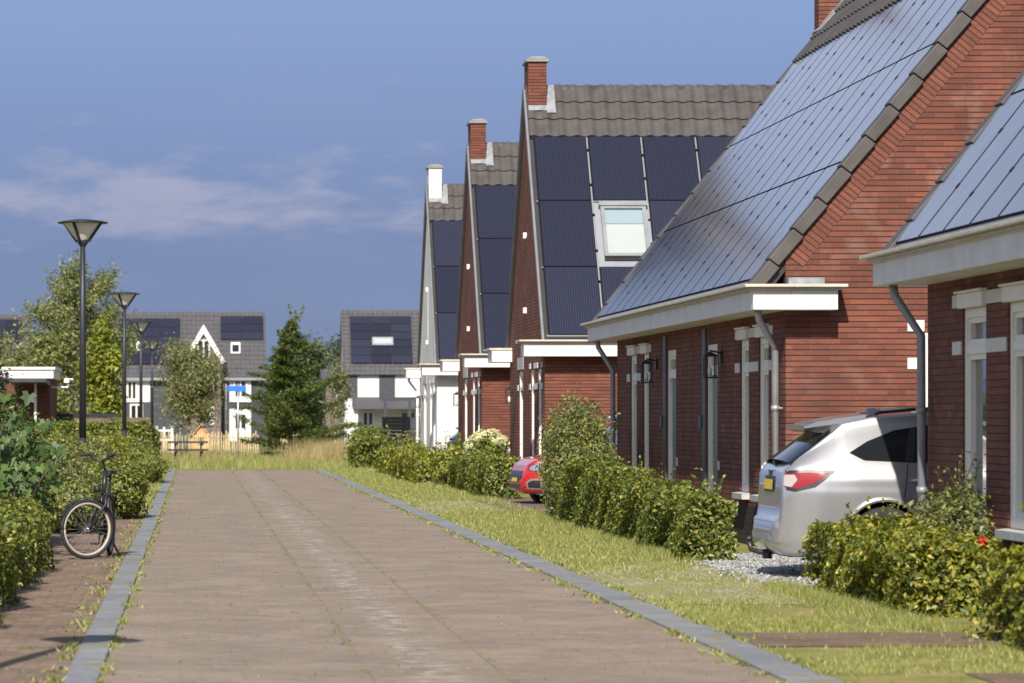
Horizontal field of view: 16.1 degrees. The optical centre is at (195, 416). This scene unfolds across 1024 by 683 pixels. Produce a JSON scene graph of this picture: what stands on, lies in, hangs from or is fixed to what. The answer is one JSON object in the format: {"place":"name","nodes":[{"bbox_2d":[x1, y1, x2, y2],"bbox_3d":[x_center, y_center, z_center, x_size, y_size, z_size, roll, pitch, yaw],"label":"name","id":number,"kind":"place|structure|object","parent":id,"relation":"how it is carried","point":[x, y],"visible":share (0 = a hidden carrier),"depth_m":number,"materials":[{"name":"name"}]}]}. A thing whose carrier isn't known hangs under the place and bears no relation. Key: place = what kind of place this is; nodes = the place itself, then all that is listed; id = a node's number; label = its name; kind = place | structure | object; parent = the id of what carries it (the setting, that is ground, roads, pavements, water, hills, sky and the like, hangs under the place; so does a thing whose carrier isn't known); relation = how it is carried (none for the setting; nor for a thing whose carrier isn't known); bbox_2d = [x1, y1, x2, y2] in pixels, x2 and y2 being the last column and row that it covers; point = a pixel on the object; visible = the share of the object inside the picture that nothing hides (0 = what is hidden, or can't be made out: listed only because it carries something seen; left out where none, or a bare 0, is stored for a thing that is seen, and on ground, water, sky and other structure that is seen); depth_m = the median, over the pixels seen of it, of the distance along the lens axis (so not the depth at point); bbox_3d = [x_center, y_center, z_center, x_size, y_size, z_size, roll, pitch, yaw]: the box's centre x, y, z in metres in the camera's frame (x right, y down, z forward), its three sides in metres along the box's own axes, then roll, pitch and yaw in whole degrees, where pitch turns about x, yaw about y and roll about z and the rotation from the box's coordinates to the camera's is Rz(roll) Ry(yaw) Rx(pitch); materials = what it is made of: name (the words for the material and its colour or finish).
{"place":"outdoors","nodes":[
{"label":"outdoors","id":0,"kind":"place"},
{"bbox_2d":[0,366,12,394],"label":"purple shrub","id":1,"kind":"object","parent":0,"point":[6,374],"visible":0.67,"depth_m":66.14,"materials":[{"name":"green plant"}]},
{"bbox_2d":[0,314,32,363],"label":"terraced house","id":2,"kind":"structure","parent":0,"point":[6,320],"depth_m":252.67,"materials":[{"name":"grey brick"}]},
{"bbox_2d":[0,516,145,682],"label":"pavement","id":3,"kind":"structure","parent":0,"point":[29,617],"depth_m":29.78,"materials":[{"name":"brick"}]},
{"bbox_2d":[0,478,54,623],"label":"hedge","id":4,"kind":"object","parent":3,"relation":"on","point":[24,533],"visible":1,"depth_m":33.91,"materials":[{"name":"green plant"}]},
{"bbox_2d":[0,368,68,519],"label":"bush","id":5,"kind":"object","parent":3,"relation":"on","point":[31,439],"visible":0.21,"depth_m":43.34,"materials":[{"name":"green plant"}]},
{"bbox_2d":[9,420,65,534],"bbox_3d":[-2.204,0.806,45.984,1.074,1.632,1.176,0,0,0],"label":"hydrangea bush","id":6,"kind":"object","parent":3,"relation":"on","point":[51,506],"visible":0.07,"depth_m":45.83,"materials":[{"name":"green plant"}]},
{"bbox_2d":[0,387,82,504],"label":"bush","id":7,"kind":"object","parent":3,"relation":"on","point":[9,460],"visible":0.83,"depth_m":40.63,"materials":[{"name":"green plant"}]},
{"bbox_2d":[43,452,123,532],"bbox_3d":[-1.700,1.053,50.200,1.374,1.132,4.648,0,0,0],"label":"bush","id":8,"kind":"object","parent":3,"relation":"on","point":[77,488],"visible":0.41,"depth_m":49.10,"materials":[{"name":"green plant"}]},
{"bbox_2d":[60,453,121,558],"bbox_3d":[-0.973,0.999,40.617,0.583,1.183,1.727,0,0,17],"label":"bicycle","id":9,"kind":"object","parent":3,"relation":"on","point":[105,506],"visible":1,"depth_m":40.14,"materials":[{"name":"black metal"}]},
{"bbox_2d":[79,443,153,518],"bbox_3d":[-1.252,1.038,56.433,1.215,1.283,2.958,0,0,0],"label":"bush","id":10,"kind":"object","parent":3,"relation":"on","point":[129,485],"visible":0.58,"depth_m":55.82,"materials":[{"name":"green plant"}]},
{"bbox_2d":[134,467,169,515],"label":"lawn","id":11,"kind":"structure","parent":0,"point":[147,495],"depth_m":73.01,"materials":[{"name":"plant"}]},
{"bbox_2d":[0,367,72,421],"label":"brick garage","id":12,"kind":"structure","parent":11,"relation":"on","point":[40,383],"depth_m":118.00,"materials":[{"name":"red brick"}]},
{"bbox_2d":[35,428,119,477],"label":"hedge","id":13,"kind":"object","parent":11,"relation":"on","point":[98,447],"visible":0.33,"depth_m":65.20,"materials":[{"name":"green plant"}]},
{"bbox_2d":[57,219,107,442],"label":"street lamp","id":14,"kind":"object","parent":11,"relation":"on","point":[82,232],"visible":0.93,"depth_m":68.94,"materials":[{"name":"metal"}]},
{"bbox_2d":[36,428,133,464],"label":"hedge","id":15,"kind":"object","parent":11,"relation":"on","point":[117,441],"visible":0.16,"depth_m":93.80,"materials":[{"name":"green plant"}]},
{"bbox_2d":[27,414,161,454],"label":"hedge","id":16,"kind":"object","parent":11,"relation":"on","point":[145,431],"visible":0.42,"depth_m":113.57,"materials":[{"name":"green plant"}]},
{"bbox_2d":[72,305,129,421],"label":"yellow tree","id":17,"kind":"object","parent":11,"relation":"on","point":[102,368],"visible":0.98,"depth_m":126.64,"materials":[{"name":"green plant"}]},
{"bbox_2d":[57,413,150,423],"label":"board fence","id":18,"kind":"object","parent":11,"relation":"on","point":[88,420],"visible":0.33,"depth_m":124.00,"materials":[{"name":"brown wood"}]},
{"bbox_2d":[109,292,139,436],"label":"street lamp","id":19,"kind":"object","parent":11,"relation":"on","point":[124,300],"visible":0.94,"depth_m":108.94,"materials":[{"name":"metal"}]},
{"bbox_2d":[119,437,171,483],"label":"bush","id":20,"kind":"object","parent":11,"relation":"on","point":[152,461],"visible":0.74,"depth_m":85.84,"materials":[{"name":"green plant"}]},
{"bbox_2d":[155,426,173,452],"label":"garden gate","id":21,"kind":"structure","parent":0,"point":[164,429],"depth_m":160.00,"materials":[{"name":"white paint"}]},
{"bbox_2d":[94,312,266,440],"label":"terraced house","id":22,"kind":"structure","parent":0,"point":[240,337],"depth_m":240.37,"materials":[{"name":"white paint"}]},
{"bbox_2d":[127,381,136,399],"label":"window","id":23,"kind":"structure","parent":22,"relation":"in","point":[131,385],"depth_m":239.89,"materials":[{"name":"white paint"}]},
{"bbox_2d":[130,404,138,417],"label":"window","id":24,"kind":"structure","parent":22,"relation":"in","point":[134,408],"depth_m":239.95,"materials":[{"name":"white paint"}]},
{"bbox_2d":[197,340,209,363],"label":"window","id":25,"kind":"structure","parent":22,"relation":"in","point":[201,342],"depth_m":238.55,"materials":[{"name":"white paint"}]},
{"bbox_2d":[234,380,246,397],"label":"window","id":26,"kind":"structure","parent":22,"relation":"in","point":[241,382],"depth_m":239.83,"materials":[{"name":"white paint"}]},
{"bbox_2d":[234,413,246,429],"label":"window","id":27,"kind":"structure","parent":22,"relation":"in","point":[241,425],"depth_m":239.83,"materials":[{"name":"white paint"}]},
{"bbox_2d":[175,462,316,469],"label":"lawn","id":28,"kind":"structure","parent":0,"point":[289,468],"depth_m":109.17,"materials":[{"name":"plant"}]},
{"bbox_2d":[168,441,207,459],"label":"picnic table","id":29,"kind":"object","parent":28,"relation":"on","point":[175,450],"visible":0.9,"depth_m":126.60,"materials":[{"name":"brown wood"}]},
{"bbox_2d":[150,332,234,455],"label":"birch tree","id":30,"kind":"object","parent":28,"relation":"on","point":[195,386],"visible":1,"depth_m":139.45,"materials":[{"name":"green plant"}]},
{"bbox_2d":[228,384,245,459],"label":"street name sign","id":31,"kind":"object","parent":28,"relation":"on","point":[237,388],"visible":0.94,"depth_m":123.98,"materials":[{"name":"metal"}]},
{"bbox_2d":[160,436,349,464],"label":"tall grass","id":32,"kind":"structure","parent":28,"relation":"on","point":[324,450],"depth_m":122.65,"materials":[{"name":"beige plant"}]},
{"bbox_2d":[233,302,361,458],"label":"conifer tree","id":33,"kind":"object","parent":28,"relation":"on","point":[290,407],"visible":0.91,"depth_m":133.60,"materials":[{"name":"green plant"}]},
{"bbox_2d":[161,423,337,454],"bbox_3d":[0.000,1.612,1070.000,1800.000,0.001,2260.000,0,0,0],"label":"ground","id":34,"kind":"structure","parent":0,"point":[260,448],"depth_m":196.72,"materials":[{"name":"plant"}]},
{"bbox_2d":[0,328,58,390],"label":"garden tree","id":35,"kind":"object","parent":34,"relation":"on","point":[6,348],"visible":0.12,"depth_m":149.96,"materials":[{"name":"green plant"}]},
{"bbox_2d":[0,318,92,417],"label":"garden tree","id":36,"kind":"object","parent":34,"relation":"on","point":[60,355],"visible":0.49,"depth_m":141.36,"materials":[{"name":"green plant"}]},
{"bbox_2d":[9,247,149,390],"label":"willow tree","id":37,"kind":"object","parent":34,"relation":"on","point":[70,302],"visible":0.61,"depth_m":151.26,"materials":[{"name":"green plant"}]},
{"bbox_2d":[62,469,175,682],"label":"kerb","id":38,"kind":"structure","parent":34,"relation":"on","point":[93,651],"depth_m":29.52,"materials":[{"name":"concrete"}]},
{"bbox_2d":[129,321,152,417],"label":"street lamp","id":39,"kind":"object","parent":34,"relation":"on","point":[140,327],"visible":0.93,"depth_m":141.94,"materials":[{"name":"metal"}]},
{"bbox_2d":[143,340,161,437],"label":"street lamp","id":40,"kind":"object","parent":34,"relation":"on","point":[151,346],"visible":0.83,"depth_m":177.94,"materials":[{"name":"metal"}]},
{"bbox_2d":[192,424,210,451],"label":"playhouse","id":41,"kind":"object","parent":34,"relation":"on","point":[201,430],"visible":0.41,"depth_m":158.00,"materials":[{"name":"orange wood"}]},
{"bbox_2d":[160,430,258,454],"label":"paling fence","id":42,"kind":"object","parent":34,"relation":"on","point":[227,437],"visible":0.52,"depth_m":150.00,"materials":[{"name":"brown wood"}]},
{"bbox_2d":[160,448,377,469],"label":"meadow","id":43,"kind":"structure","parent":34,"relation":"on","point":[251,463],"depth_m":114.72,"materials":[{"name":"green plant"}]},
{"bbox_2d":[265,350,297,433],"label":"distant tree","id":44,"kind":"object","parent":34,"relation":"on","point":[273,392],"visible":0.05,"depth_m":344.30,"materials":[{"name":"green plant"}]},
{"bbox_2d":[291,329,333,424],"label":"distant tree","id":45,"kind":"object","parent":34,"relation":"on","point":[316,355],"visible":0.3,"depth_m":328.80,"materials":[{"name":"green plant"}]},
{"bbox_2d":[323,333,339,368],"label":"distant tree","id":46,"kind":"object","parent":34,"relation":"on","point":[336,351],"visible":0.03,"depth_m":337.44,"materials":[{"name":"green plant"}]},
{"bbox_2d":[319,347,356,445],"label":"young tree","id":47,"kind":"object","parent":34,"relation":"on","point":[341,383],"visible":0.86,"depth_m":146.88,"materials":[{"name":"green plant"}]},
{"bbox_2d":[380,398,419,445],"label":"garden screen","id":48,"kind":"object","parent":34,"relation":"on","point":[401,423],"visible":0.24,"depth_m":126.00,"materials":[{"name":"grey wood"}]},
{"bbox_2d":[389,429,419,447],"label":"bush","id":49,"kind":"object","parent":34,"relation":"on","point":[408,440],"visible":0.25,"depth_m":120.76,"materials":[{"name":"green plant"}]},
{"bbox_2d":[403,164,463,452],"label":"white house","id":50,"kind":"structure","parent":34,"relation":"on","point":[442,227],"depth_m":105.25,"materials":[{"name":"brick"}]},
{"bbox_2d":[425,385,425,444],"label":"door","id":51,"kind":"structure","parent":50,"relation":"in","point":[425,385],"depth_m":108.42,"materials":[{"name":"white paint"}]},
{"bbox_2d":[428,384,431,449],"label":"window","id":52,"kind":"structure","parent":50,"relation":"in","point":[431,384],"depth_m":105.67,"materials":[{"name":"white paint"}]},
{"bbox_2d":[432,383,434,451],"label":"window","id":53,"kind":"structure","parent":50,"relation":"in","point":[434,383],"depth_m":104.16,"materials":[{"name":"white paint"}]},
{"bbox_2d":[438,119,518,446],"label":"brick house","id":54,"kind":"structure","parent":34,"relation":"on","point":[490,178],"depth_m":89.06,"materials":[{"name":"red brick"}]},
{"bbox_2d":[465,379,466,445],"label":"door","id":55,"kind":"structure","parent":54,"relation":"in","point":[465,379],"depth_m":92.22,"materials":[{"name":"white paint"}]},
{"bbox_2d":[473,378,474,436],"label":"window","id":56,"kind":"structure","parent":54,"relation":"in","point":[473,378],"depth_m":89.51,"materials":[{"name":"white paint"}]},
{"bbox_2d":[478,377,479,429],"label":"window","id":57,"kind":"structure","parent":54,"relation":"in","point":[478,377],"depth_m":87.93,"materials":[{"name":"white paint"}]},
{"bbox_2d":[314,469,843,682],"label":"kerb","id":58,"kind":"structure","parent":34,"relation":"on","point":[761,658],"depth_m":29.47,"materials":[{"name":"concrete"}]},
{"bbox_2d":[580,0,1023,546],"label":"brick house","id":59,"kind":"structure","parent":34,"relation":"on","point":[746,315],"depth_m":44.32,"materials":[{"name":"red brick"}]},
{"bbox_2d":[632,355,636,466],"bbox_3d":[6.950,-0.015,56.600,0.100,1.910,0.800,0,0,0],"label":"window","id":60,"kind":"structure","parent":59,"relation":"in","point":[634,358],"depth_m":56.87,"materials":[{"name":"grey glass"}]},
{"bbox_2d":[644,353,648,467],"bbox_3d":[6.950,-0.015,55.050,0.100,1.910,0.700,0,0,0],"label":"window","id":61,"kind":"structure","parent":59,"relation":"in","point":[646,366],"depth_m":55.29,"materials":[{"name":"grey glass"}]},
{"bbox_2d":[668,350,675,480],"bbox_3d":[6.929,0.320,52.100,0.142,2.580,1.000,0,0,0],"label":"door","id":62,"kind":"structure","parent":59,"relation":"in","point":[671,353],"depth_m":52.50,"materials":[{"name":"grey glass"}]},
{"bbox_2d":[708,344,716,535],"bbox_3d":[6.929,0.320,48.000,0.142,2.580,1.000,0,0,0],"label":"door","id":63,"kind":"structure","parent":59,"relation":"in","point":[712,382],"depth_m":48.42,"materials":[{"name":"grey glass"}]},
{"bbox_2d":[732,339,749,498],"bbox_3d":[6.890,0.028,45.150,0.220,1.995,0.820,0,0,0],"label":"window","id":64,"kind":"structure","parent":59,"relation":"in","point":[745,343],"depth_m":45.36,"materials":[{"name":"white glass"}]},
{"bbox_2d":[750,337,768,501],"bbox_3d":[6.890,0.028,43.625,0.220,1.995,0.870,0,0,0],"label":"window","id":65,"kind":"structure","parent":59,"relation":"in","point":[764,343],"depth_m":43.87,"materials":[{"name":"white glass"}]},
{"bbox_2d":[925,333,927,406],"bbox_3d":[8.950,-0.040,41.995,0.900,1.880,0.050,0,0,0],"label":"window","id":66,"kind":"structure","parent":59,"relation":"in","point":[926,334],"depth_m":41.97,"materials":[{"name":"white paint"}]},
{"bbox_2d":[859,70,1023,595],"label":"brick house","id":67,"kind":"structure","parent":34,"relation":"on","point":[955,245],"depth_m":31.86,"materials":[{"name":"red brick"}]},
{"bbox_2d":[965,306,987,534],"bbox_3d":[6.890,0.028,31.825,0.220,1.995,1.070,0,0,0],"label":"window","id":68,"kind":"structure","parent":67,"relation":"in","point":[975,318],"depth_m":32.11,"materials":[{"name":"white glass"}]},
{"bbox_2d":[995,301,1023,541],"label":"window","id":69,"kind":"structure","parent":67,"relation":"in","point":[1016,308],"depth_m":30.36,"materials":[{"name":"white glass"}]},
{"bbox_2d":[319,369,340,434],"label":"detached house","id":70,"kind":"structure","parent":0,"point":[323,373],"depth_m":300.00,"materials":[{"name":"grey brick"}]},
{"bbox_2d":[339,310,419,443],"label":"detached house","id":71,"kind":"structure","parent":0,"point":[378,349],"depth_m":215.23,"materials":[{"name":"white brick"}]},
{"bbox_2d":[362,411,373,433],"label":"window","id":72,"kind":"structure","parent":71,"relation":"in","point":[367,416],"depth_m":214.93,"materials":[{"name":"white paint"}]},
{"bbox_2d":[400,411,415,430],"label":"window","id":73,"kind":"structure","parent":71,"relation":"in","point":[402,413],"depth_m":214.93,"materials":[{"name":"white paint"}]},
{"bbox_2d":[0,0,813,412],"label":"sky","id":74,"kind":"structure","parent":0,"point":[234,155],"materials":[{"name":"blue"}]},
{"bbox_2d":[99,470,785,682],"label":"road","id":75,"kind":"structure","parent":0,"point":[185,568],"depth_m":29.85,"materials":[{"name":"brown brick"}]},
{"bbox_2d":[6,471,861,682],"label":"weeds","id":76,"kind":"object","parent":75,"relation":"on","point":[115,639],"visible":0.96,"depth_m":30.42,"materials":[{"name":"green plant"}]},
{"bbox_2d":[131,471,757,682],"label":"moss","id":77,"kind":"object","parent":75,"relation":"on","point":[356,593],"visible":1,"depth_m":32.58,"materials":[{"name":"green plant"}]},
{"bbox_2d":[400,500,504,512],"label":"driveway","id":78,"kind":"structure","parent":0,"point":[459,503],"depth_m":64.52,"materials":[{"name":"beige stone"}]},
{"bbox_2d":[463,427,509,455],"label":"hydrangea bush","id":79,"kind":"object","parent":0,"point":[485,439],"visible":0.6,"depth_m":79.00,"materials":[{"name":"white plant"}]},
{"bbox_2d":[465,497,553,512],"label":"driveway","id":80,"kind":"structure","parent":0,"point":[528,502],"depth_m":65.92,"materials":[{"name":"gravel"}]},
{"bbox_2d":[509,430,600,503],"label":"parked car","id":81,"kind":"object","parent":80,"relation":"on","point":[521,478],"visible":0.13,"depth_m":65.54,"materials":[{"name":"red paint"}]},
{"bbox_2d":[594,414,616,454],"bbox_3d":[8.796,0.754,61.600,4.124,1.847,2.109,0,0,0],"label":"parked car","id":82,"kind":"object","parent":80,"relation":"on","point":[608,419],"visible":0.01,"depth_m":61.08,"materials":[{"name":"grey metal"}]},
{"bbox_2d":[485,56,775,458],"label":"brick house","id":83,"kind":"structure","parent":0,"point":[609,177],"depth_m":73.52,"materials":[{"name":"red brick"}]},
{"bbox_2d":[520,371,522,458],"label":"door","id":84,"kind":"structure","parent":83,"relation":"in","point":[521,372],"depth_m":76.62,"materials":[{"name":"white paint"}]},
{"bbox_2d":[532,370,533,455],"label":"window","id":85,"kind":"structure","parent":83,"relation":"in","point":[532,370],"depth_m":73.82,"materials":[{"name":"white paint"}]},
{"bbox_2d":[539,369,540,453],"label":"window","id":86,"kind":"structure","parent":83,"relation":"in","point":[539,369],"depth_m":72.31,"materials":[{"name":"white paint"}]},
{"bbox_2d":[319,465,1023,682],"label":"lawn","id":87,"kind":"structure","parent":0,"point":[912,677],"depth_m":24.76,"materials":[{"name":"plant"}]},
{"bbox_2d":[342,419,398,467],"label":"bush","id":88,"kind":"object","parent":87,"relation":"on","point":[364,445],"visible":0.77,"depth_m":110.29,"materials":[{"name":"green plant"}]},
{"bbox_2d":[373,440,444,483],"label":"hedge","id":89,"kind":"object","parent":87,"relation":"on","point":[408,463],"visible":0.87,"depth_m":89.99,"materials":[{"name":"green plant"}]},
{"bbox_2d":[400,440,427,450],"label":"bush","id":90,"kind":"object","parent":87,"relation":"on","point":[423,446],"visible":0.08,"depth_m":105.36,"materials":[{"name":"green plant"}]},
{"bbox_2d":[427,430,468,485],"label":"bush","id":91,"kind":"object","parent":87,"relation":"on","point":[439,470],"visible":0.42,"depth_m":82.59,"materials":[{"name":"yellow plant"}]},
{"bbox_2d":[447,442,522,498],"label":"hedge","id":92,"kind":"object","parent":87,"relation":"on","point":[478,472],"visible":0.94,"depth_m":70.91,"materials":[{"name":"green plant"}]},
{"bbox_2d":[530,389,621,517],"bbox_3d":[5.886,0.585,55.492,1.381,2.067,5.324,0,0,0],"label":"bush","id":93,"kind":"object","parent":87,"relation":"on","point":[579,421],"visible":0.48,"depth_m":54.96,"materials":[{"name":"green plant"}]},
{"bbox_2d":[553,438,744,560],"bbox_3d":[5.657,0.965,46.528,0.864,1.312,14.097,0,0,0],"label":"hedge","id":94,"kind":"object","parent":87,"relation":"on","point":[612,496],"visible":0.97,"depth_m":43.26,"materials":[{"name":"green plant"}]},
{"bbox_2d":[725,632,1019,645],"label":"footpath","id":95,"kind":"structure","parent":87,"relation":"on","point":[820,639],"depth_m":25.78,"materials":[{"name":"brick"}]},
{"bbox_2d":[798,496,1001,617],"bbox_3d":[6.015,1.154,30.795,1.108,0.927,4.611,0,0,0],"label":"hedge","id":96,"kind":"object","parent":87,"relation":"on","point":[928,566],"visible":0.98,"depth_m":29.42,"materials":[{"name":"green plant"}]},
{"bbox_2d":[904,446,999,546],"bbox_3d":[6.730,0.935,31.536,1.039,1.366,1.975,0,0,0],"label":"bush","id":97,"kind":"object","parent":87,"relation":"on","point":[957,519],"visible":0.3,"depth_m":31.33,"materials":[{"name":"green plant"}]},
{"bbox_2d":[977,537,986,615],"bbox_3d":[6.250,1.276,28.621,0.082,0.648,0.087,0,0,0],"label":"red flower","id":98,"kind":"object","parent":87,"relation":"on","point":[981,539],"visible":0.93,"depth_m":28.61,"materials":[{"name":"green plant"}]},
{"bbox_2d":[960,503,1023,651],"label":"hedge","id":99,"kind":"object","parent":87,"relation":"on","point":[1006,565],"visible":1,"depth_m":25.23,"materials":[{"name":"green plant"}]},
{"bbox_2d":[966,673,1023,682],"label":"footpath","id":100,"kind":"structure","parent":87,"relation":"on","point":[1003,677],"depth_m":21.92,"materials":[{"name":"brick"}]},
{"bbox_2d":[561,566,816,603],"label":"driveway","id":101,"kind":"structure","parent":0,"point":[650,587],"depth_m":33.93,"materials":[{"name":"beige gravel"}]},
{"bbox_2d":[665,551,820,585],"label":"driveway","id":102,"kind":"structure","parent":0,"point":[765,570],"depth_m":37.89,"materials":[{"name":"grey gravel"}]},
{"bbox_2d":[746,407,927,562],"bbox_3d":[7.884,0.787,36.000,4.768,1.775,2.184,0,0,0],"label":"parked car","id":103,"kind":"object","parent":102,"relation":"on","point":[825,469],"visible":0.51,"depth_m":35.22,"materials":[{"name":"silver metal"}]},
{"label":"driveway","id":104,"kind":"structure","parent":0,"visible":0},
{"bbox_2d":[447,427,457,447],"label":"parked car","id":105,"kind":"object","parent":104,"relation":"on","point":[454,436],"visible":0.02,"depth_m":97.60,"materials":[{"name":"blue paint"}]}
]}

